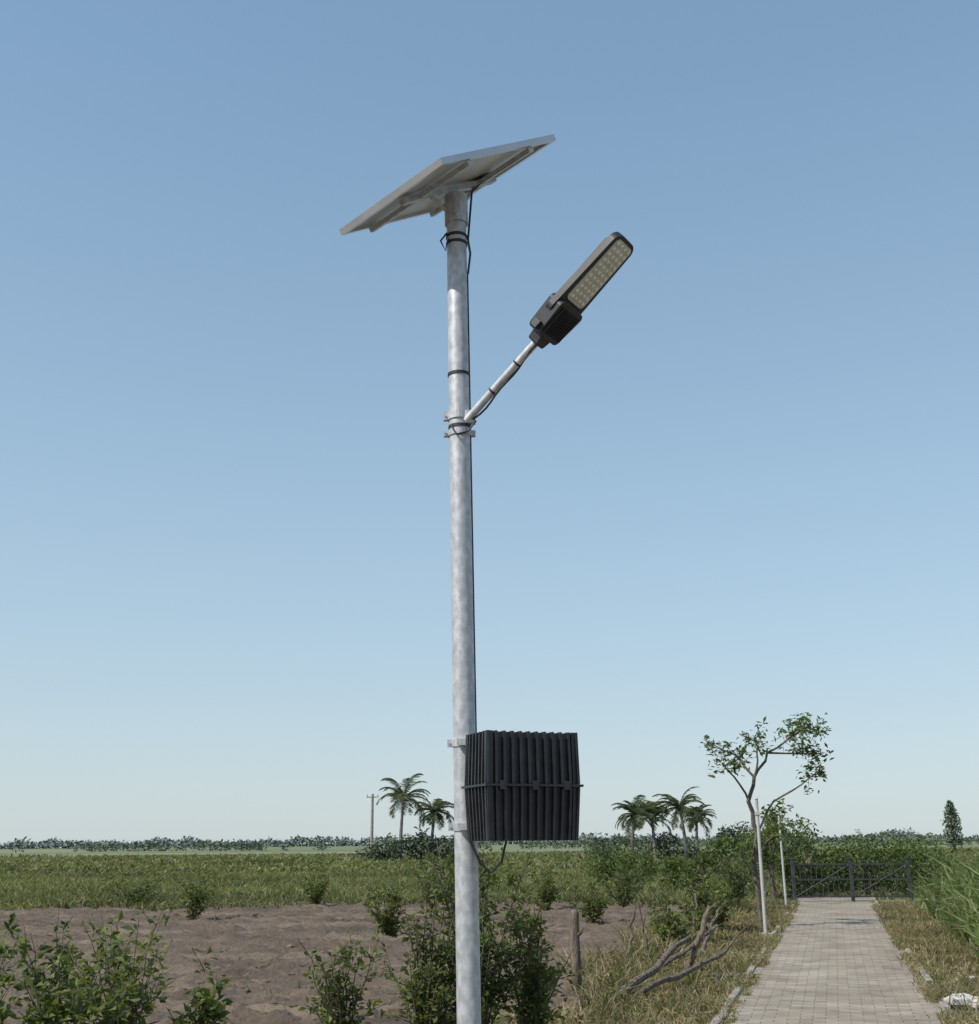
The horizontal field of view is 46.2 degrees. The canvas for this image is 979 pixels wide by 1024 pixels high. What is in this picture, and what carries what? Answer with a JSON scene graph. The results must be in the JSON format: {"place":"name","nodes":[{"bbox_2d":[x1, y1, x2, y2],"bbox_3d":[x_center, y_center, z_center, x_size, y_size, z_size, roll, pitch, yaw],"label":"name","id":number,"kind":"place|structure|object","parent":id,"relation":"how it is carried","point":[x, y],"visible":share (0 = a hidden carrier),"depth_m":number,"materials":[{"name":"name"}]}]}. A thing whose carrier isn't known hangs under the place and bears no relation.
{"place":"outdoors","nodes":[
{"label":"outdoors","id":0,"kind":"place"},
{"bbox_2d":[0,899,693,1023],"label":"ploughed field","id":1,"kind":"structure","parent":0,"point":[215,935],"depth_m":17.39,"materials":[{"name":"soil"}]},
{"bbox_2d":[414,827,545,1023],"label":"leafy shrub","id":2,"kind":"object","parent":1,"relation":"on","point":[491,987],"visible":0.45,"depth_m":8.44,"materials":[{"name":"green plant"}]},
{"bbox_2d":[627,900,637,960],"bbox_3d":[1.780,5.292,14.312,0.213,0.873,0.077,6,-17,-20],"label":"wooden stake","id":3,"kind":"object","parent":1,"relation":"on","point":[629,928],"visible":0.72,"depth_m":14.31,"materials":[{"name":"brown wood"}]},
{"bbox_2d":[637,901,649,956],"bbox_3d":[2.126,5.719,15.606,0.122,0.801,0.216,8,-18,-28],"label":"wooden stake","id":4,"kind":"object","parent":1,"relation":"on","point":[642,927],"visible":0.85,"depth_m":15.63,"materials":[{"name":"brown wood"}]},
{"bbox_2d":[0,846,978,911],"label":"crop field","id":5,"kind":"structure","parent":0,"point":[232,873],"depth_m":47.22,"materials":[{"name":"green plant"}]},
{"bbox_2d":[0,840,978,1023],"bbox_3d":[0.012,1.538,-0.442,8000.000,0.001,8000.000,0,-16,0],"label":"ground","id":6,"kind":"structure","parent":0,"point":[304,850],"depth_m":245.93,"materials":[{"name":"green plant"}]},
{"bbox_2d":[0,991,23,1023],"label":"broadleaf weed","id":7,"kind":"object","parent":6,"relation":"on","point":[5,1014],"visible":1,"depth_m":7.67,"materials":[{"name":"green plant"}]},
{"bbox_2d":[0,913,26,1003],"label":"broadleaf weed","id":8,"kind":"object","parent":6,"relation":"on","point":[12,919],"visible":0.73,"depth_m":9.50,"materials":[{"name":"green plant"}]},
{"bbox_2d":[0,938,29,1010],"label":"broadleaf weed","id":9,"kind":"object","parent":6,"relation":"on","point":[9,979],"visible":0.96,"depth_m":8.40,"materials":[{"name":"green plant"}]},
{"bbox_2d":[0,913,123,1023],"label":"broadleaf weed","id":10,"kind":"object","parent":6,"relation":"on","point":[23,952],"visible":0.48,"depth_m":8.50,"materials":[{"name":"green plant"}]},
{"bbox_2d":[26,953,139,1023],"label":"broadleaf weed","id":11,"kind":"object","parent":6,"relation":"on","point":[91,1008],"visible":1,"depth_m":7.73,"materials":[{"name":"green plant"}]},
{"bbox_2d":[53,910,177,1022],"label":"broadleaf weed","id":12,"kind":"object","parent":6,"relation":"on","point":[120,916],"visible":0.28,"depth_m":9.12,"materials":[{"name":"green plant"}]},
{"bbox_2d":[60,898,179,1023],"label":"broadleaf weed","id":13,"kind":"object","parent":6,"relation":"on","point":[138,996],"visible":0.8,"depth_m":8.14,"materials":[{"name":"green plant"}]},
{"bbox_2d":[94,873,172,905],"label":"field shrub","id":14,"kind":"object","parent":6,"relation":"on","point":[138,892],"visible":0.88,"depth_m":28.96,"materials":[{"name":"green plant"}]},
{"bbox_2d":[165,867,218,920],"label":"field shrub","id":15,"kind":"object","parent":6,"relation":"on","point":[193,901],"visible":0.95,"depth_m":23.72,"materials":[{"name":"green plant"}]},
{"bbox_2d":[166,946,233,1023],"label":"broadleaf weed","id":16,"kind":"object","parent":6,"relation":"on","point":[210,1011],"visible":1,"depth_m":8.26,"materials":[{"name":"green plant"}]},
{"bbox_2d":[298,871,329,903],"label":"field shrub","id":17,"kind":"object","parent":6,"relation":"on","point":[315,894],"visible":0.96,"depth_m":28.42,"materials":[{"name":"green plant"}]},
{"bbox_2d":[5,904,646,1023],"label":"field weeds","id":18,"kind":"object","parent":6,"relation":"on","point":[269,964],"depth_m":15.26,"materials":[{"name":"green plant"}]},
{"bbox_2d":[0,902,653,1023],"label":"soil clods","id":19,"kind":"object","parent":6,"relation":"on","point":[399,1008],"visible":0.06,"depth_m":13.79,"materials":[{"name":"brown soil"}]},
{"bbox_2d":[297,929,388,1023],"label":"leafy shrub","id":20,"kind":"object","parent":6,"relation":"on","point":[333,989],"visible":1,"depth_m":8.35,"materials":[{"name":"green plant"}]},
{"bbox_2d":[367,794,378,858],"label":"utility pole","id":21,"kind":"object","parent":6,"relation":"on","point":[372,797],"visible":0.91,"depth_m":106.29,"materials":[{"name":"concrete"}]},
{"bbox_2d":[352,832,410,860],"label":"distant tree","id":22,"kind":"object","parent":6,"relation":"on","point":[377,852],"visible":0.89,"depth_m":94.24,"materials":[{"name":"green plant"}]},
{"bbox_2d":[359,882,416,937],"bbox_3d":[-1.658,6.634,18.962,0.944,0.974,0.791,0,-16,0],"label":"field shrub","id":23,"kind":"object","parent":6,"relation":"on","point":[390,922],"visible":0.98,"depth_m":18.87,"materials":[{"name":"green plant"}]},
{"bbox_2d":[376,773,431,857],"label":"coconut palm","id":24,"kind":"object","parent":6,"relation":"on","point":[400,796],"visible":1,"depth_m":97.18,"materials":[{"name":"green plant"}]},
{"bbox_2d":[398,830,441,861],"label":"distant tree","id":25,"kind":"object","parent":6,"relation":"on","point":[419,845],"visible":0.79,"depth_m":95.85,"materials":[{"name":"green plant"}]},
{"bbox_2d":[368,879,482,1023],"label":"leafy shrub","id":26,"kind":"object","parent":6,"relation":"on","point":[428,996],"visible":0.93,"depth_m":8.24,"materials":[{"name":"green plant"}]},
{"bbox_2d":[409,861,454,909],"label":"field shrub","id":27,"kind":"object","parent":6,"relation":"on","point":[422,877],"visible":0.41,"depth_m":26.46,"materials":[{"name":"green plant"}]},
{"bbox_2d":[411,798,453,850],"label":"coconut palm","id":28,"kind":"object","parent":6,"relation":"on","point":[436,812],"visible":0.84,"depth_m":100.03,"materials":[{"name":"green plant"}]},
{"bbox_2d":[425,835,454,861],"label":"distant tree","id":29,"kind":"object","parent":6,"relation":"on","point":[443,847],"visible":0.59,"depth_m":95.20,"materials":[{"name":"green plant"}]},
{"bbox_2d":[339,134,633,1023],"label":"solar street lamp","id":30,"kind":"object","parent":6,"relation":"on","point":[517,786],"visible":1,"depth_m":6.53,"materials":[{"name":"metal"}]},
{"bbox_2d":[567,239,630,308],"bbox_3d":[0.635,-1.372,6.622,0.349,0.286,0.190,-10,-19,30],"label":"led window","id":31,"kind":"structure","parent":30,"relation":"in","point":[581,294],"depth_m":6.61,"materials":[{"name":"beige plastic"}]},
{"bbox_2d":[0,827,978,848],"bbox_3d":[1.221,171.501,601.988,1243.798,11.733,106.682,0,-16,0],"label":"distant tree belt","id":32,"kind":"object","parent":6,"relation":"on","point":[51,843],"visible":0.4,"depth_m":606.01,"materials":[{"name":"green plant"}]},
{"bbox_2d":[9,834,978,851],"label":"distant tree belt","id":33,"kind":"object","parent":6,"relation":"on","point":[256,847],"visible":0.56,"depth_m":280.97,"materials":[{"name":"green plant"}]},
{"bbox_2d":[483,894,585,1023],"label":"leafy shrub","id":34,"kind":"object","parent":6,"relation":"on","point":[537,974],"visible":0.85,"depth_m":8.75,"materials":[{"name":"green plant"}]},
{"bbox_2d":[515,867,584,909],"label":"field shrub","id":35,"kind":"object","parent":6,"relation":"on","point":[545,896],"visible":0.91,"depth_m":26.02,"materials":[{"name":"green plant"}]},
{"bbox_2d":[569,910,583,989],"bbox_3d":[0.921,4.691,12.161,0.116,0.897,0.164,7,-18,-24],"label":"wooden post","id":36,"kind":"object","parent":6,"relation":"on","point":[575,933],"visible":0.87,"depth_m":12.17,"materials":[{"name":"brown wood"}]},
{"bbox_2d":[569,879,620,922],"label":"field shrub","id":37,"kind":"object","parent":6,"relation":"on","point":[593,910],"visible":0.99,"depth_m":21.71,"materials":[{"name":"green plant"}]},
{"bbox_2d":[444,891,755,1023],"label":"field edge weeds","id":38,"kind":"object","parent":6,"relation":"on","point":[599,979],"visible":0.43,"depth_m":13.29,"materials":[{"name":"green plant"}]},
{"bbox_2d":[577,832,642,859],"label":"distant tree","id":39,"kind":"object","parent":6,"relation":"on","point":[613,843],"visible":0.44,"depth_m":94.00,"materials":[{"name":"green plant"}]},
{"bbox_2d":[577,835,663,888],"bbox_3d":[4.088,10.929,35.336,2.448,1.925,2.819,14,-22,-41],"label":"shrub","id":40,"kind":"object","parent":6,"relation":"on","point":[642,868],"visible":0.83,"depth_m":35.31,"materials":[{"name":"green plant"}]},
{"bbox_2d":[584,863,657,906],"bbox_3d":[3.003,8.634,26.368,1.532,1.153,1.448,10,-19,-32],"label":"field shrub","id":41,"kind":"object","parent":6,"relation":"on","point":[623,887],"visible":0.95,"depth_m":26.47,"materials":[{"name":"green plant"}]},
{"bbox_2d":[610,795,660,859],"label":"coconut palm","id":42,"kind":"object","parent":6,"relation":"on","point":[636,810],"visible":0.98,"depth_m":92.32,"materials":[{"name":"green plant"}]},
{"bbox_2d":[612,936,690,1002],"bbox_3d":[1.764,4.884,12.282,0.101,0.517,1.995,-10,-19,30],"label":"fallen branch","id":43,"kind":"object","parent":6,"relation":"on","point":[656,967],"visible":0.89,"depth_m":12.20,"materials":[{"name":"brown wood"}]},
{"bbox_2d":[635,800,673,858],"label":"coconut palm","id":44,"kind":"object","parent":6,"relation":"on","point":[655,813],"visible":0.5,"depth_m":96.55,"materials":[{"name":"green plant"}]},
{"bbox_2d":[634,831,704,859],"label":"distant tree","id":45,"kind":"object","parent":6,"relation":"on","point":[665,847],"visible":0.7,"depth_m":96.96,"materials":[{"name":"green plant"}]},
{"bbox_2d":[645,895,707,945],"bbox_3d":[2.782,5.997,16.621,0.974,0.835,0.922,0,-16,0],"label":"field shrub","id":46,"kind":"object","parent":6,"relation":"on","point":[673,921],"visible":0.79,"depth_m":16.75,"materials":[{"name":"green plant"}]},
{"bbox_2d":[651,786,705,858],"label":"coconut palm","id":47,"kind":"object","parent":6,"relation":"on","point":[682,810],"visible":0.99,"depth_m":94.59,"materials":[{"name":"green plant"}]},
{"bbox_2d":[663,922,717,966],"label":"fallen branch","id":48,"kind":"object","parent":6,"relation":"on","point":[686,949],"visible":0.79,"depth_m":14.34,"materials":[{"name":"brown wood"}]},
{"bbox_2d":[638,926,746,994],"bbox_3d":[2.176,4.885,12.562,0.260,0.563,2.114,-15,-21,41],"label":"fallen branch","id":49,"kind":"object","parent":6,"relation":"on","point":[662,980],"visible":0.99,"depth_m":12.30,"materials":[{"name":"brown wood"}]},
{"bbox_2d":[691,893,698,937],"bbox_3d":[3.185,6.375,17.915,0.198,0.801,0.082,8,-18,-27],"label":"wooden stake","id":50,"kind":"object","parent":6,"relation":"on","point":[696,908],"visible":0.57,"depth_m":17.93,"materials":[{"name":"brown wood"}]},
{"bbox_2d":[659,833,735,891],"bbox_3d":[6.270,10.639,34.509,2.359,1.894,2.033,0,-16,0],"label":"leafy tree","id":51,"kind":"object","parent":6,"relation":"on","point":[701,863],"visible":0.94,"depth_m":34.30,"materials":[{"name":"green plant"}]},
{"bbox_2d":[679,804,716,854],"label":"coconut palm","id":52,"kind":"object","parent":6,"relation":"on","point":[702,812],"visible":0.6,"depth_m":104.21,"materials":[{"name":"green plant"}]},
{"bbox_2d":[674,874,726,941],"bbox_3d":[3.425,6.356,18.368,0.778,1.097,0.736,14,-21,-40],"label":"field shrub","id":53,"kind":"object","parent":6,"relation":"on","point":[702,902],"visible":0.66,"depth_m":18.38,"materials":[{"name":"green plant"}]},
{"bbox_2d":[684,901,719,968],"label":"fallen branch","id":54,"kind":"object","parent":6,"relation":"on","point":[694,951],"visible":0.91,"depth_m":14.47,"materials":[{"name":"brown wood"}]},
{"bbox_2d":[685,874,739,930],"bbox_3d":[3.976,6.966,20.364,0.909,1.024,0.782,0,-16,0],"label":"field shrub","id":55,"kind":"object","parent":6,"relation":"on","point":[720,919],"visible":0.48,"depth_m":20.27,"materials":[{"name":"green plant"}]},
{"bbox_2d":[700,898,728,954],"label":"fallen branch","id":56,"kind":"object","parent":6,"relation":"on","point":[705,942],"visible":0.84,"depth_m":16.74,"materials":[{"name":"brown wood"}]},
{"bbox_2d":[713,849,751,903],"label":"field shrub","id":57,"kind":"object","parent":6,"relation":"on","point":[726,869],"visible":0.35,"depth_m":27.84,"materials":[{"name":"green plant"}]},
{"bbox_2d":[709,859,759,911],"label":"field shrub","id":58,"kind":"object","parent":6,"relation":"on","point":[733,882],"visible":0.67,"depth_m":25.60,"materials":[{"name":"green plant"}]},
{"bbox_2d":[716,822,753,858],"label":"distant tree","id":59,"kind":"object","parent":6,"relation":"on","point":[728,832],"visible":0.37,"depth_m":94.75,"materials":[{"name":"green plant"}]},
{"bbox_2d":[754,797,769,935],"bbox_3d":[4.749,6.183,20.062,0.192,2.338,0.192,0,-16,0],"label":"marker pole","id":60,"kind":"object","parent":6,"relation":"on","point":[757,813],"visible":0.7,"depth_m":20.03,"materials":[{"name":"grey metal"}]},
{"bbox_2d":[741,804,785,897],"bbox_3d":[7.621,9.417,31.779,1.377,2.566,1.379,0,-16,0],"label":"leafy tree","id":61,"kind":"object","parent":6,"relation":"on","point":[769,857],"visible":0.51,"depth_m":31.56,"materials":[{"name":"green plant"}]},
{"bbox_2d":[699,712,833,928],"bbox_3d":[5.448,5.764,21.587,2.703,3.977,1.261,1,-16,-4],"label":"slender roadside tree","id":62,"kind":"object","parent":6,"relation":"on","point":[792,735],"visible":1,"depth_m":21.77,"materials":[{"name":"green plant"}]},
{"bbox_2d":[777,812,786,905],"bbox_3d":[7.217,8.539,28.224,0.180,2.286,0.180,0,-16,0],"label":"marker pole","id":63,"kind":"object","parent":6,"relation":"on","point":[783,873],"visible":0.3,"depth_m":28.14,"materials":[{"name":"grey metal"}]},
{"bbox_2d":[762,831,814,856],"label":"distant tree","id":64,"kind":"object","parent":6,"relation":"on","point":[791,847],"visible":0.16,"depth_m":98.25,"materials":[{"name":"green plant"}]},
{"bbox_2d":[762,813,848,895],"bbox_3d":[9.076,9.942,33.163,2.359,2.440,2.227,12,-20,-36],"label":"leafy tree","id":65,"kind":"object","parent":6,"relation":"on","point":[824,858],"visible":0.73,"depth_m":32.99,"materials":[{"name":"green plant"}]},
{"bbox_2d":[789,857,913,901],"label":"iron gate","id":66,"kind":"structure","parent":6,"relation":"on","point":[849,864],"depth_m":29.69,"materials":[{"name":"black metal"}]},
{"bbox_2d":[818,829,918,897],"bbox_3d":[10.959,10.275,33.409,2.832,2.004,2.537,0,-16,0],"label":"leafy tree","id":67,"kind":"object","parent":6,"relation":"on","point":[868,858],"visible":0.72,"depth_m":33.06,"materials":[{"name":"green plant"}]},
{"bbox_2d":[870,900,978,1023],"bbox_3d":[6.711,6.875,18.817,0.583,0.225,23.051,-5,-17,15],"label":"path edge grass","id":68,"kind":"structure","parent":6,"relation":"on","point":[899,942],"depth_m":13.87,"materials":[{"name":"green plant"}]},
{"bbox_2d":[886,832,966,894],"bbox_3d":[12.945,10.500,33.901,2.356,2.011,2.748,-3,-16,10],"label":"leafy tree","id":69,"kind":"object","parent":6,"relation":"on","point":[916,853],"visible":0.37,"depth_m":33.95,"materials":[{"name":"green plant"}]},
{"bbox_2d":[940,800,963,850],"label":"distant tree","id":70,"kind":"object","parent":6,"relation":"on","point":[953,829],"visible":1,"depth_m":144.26,"materials":[{"name":"green plant"}]},
{"bbox_2d":[942,993,978,1010],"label":"pale stones","id":71,"kind":"object","parent":6,"relation":"on","point":[961,1001],"visible":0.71,"depth_m":11.12,"materials":[{"name":"white stone"}]},
{"bbox_2d":[0,0,978,845],"label":"sky","id":72,"kind":"structure","parent":0,"point":[742,489],"materials":[{"name":"blue"}]},
{"bbox_2d":[504,895,796,1023],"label":"dry verge grass","id":73,"kind":"structure","parent":0,"point":[696,985],"depth_m":12.64,"materials":[{"name":"beige plant"}]},
{"bbox_2d":[697,899,800,1023],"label":"path edge grass","id":74,"kind":"structure","parent":0,"point":[761,961],"depth_m":14.44,"materials":[{"name":"green plant"}]},
{"bbox_2d":[710,893,956,1023],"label":"paved footpath","id":75,"kind":"structure","parent":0,"point":[834,960],"depth_m":13.31,"materials":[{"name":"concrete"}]},
{"bbox_2d":[878,898,978,1023],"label":"dry verge grass","id":76,"kind":"structure","parent":0,"point":[931,936],"depth_m":16.61,"materials":[{"name":"beige plant"}]},
{"bbox_2d":[910,837,978,957],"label":"cane grass","id":77,"kind":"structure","parent":0,"point":[951,898],"depth_m":20.63,"materials":[{"name":"green plant"}]}
]}

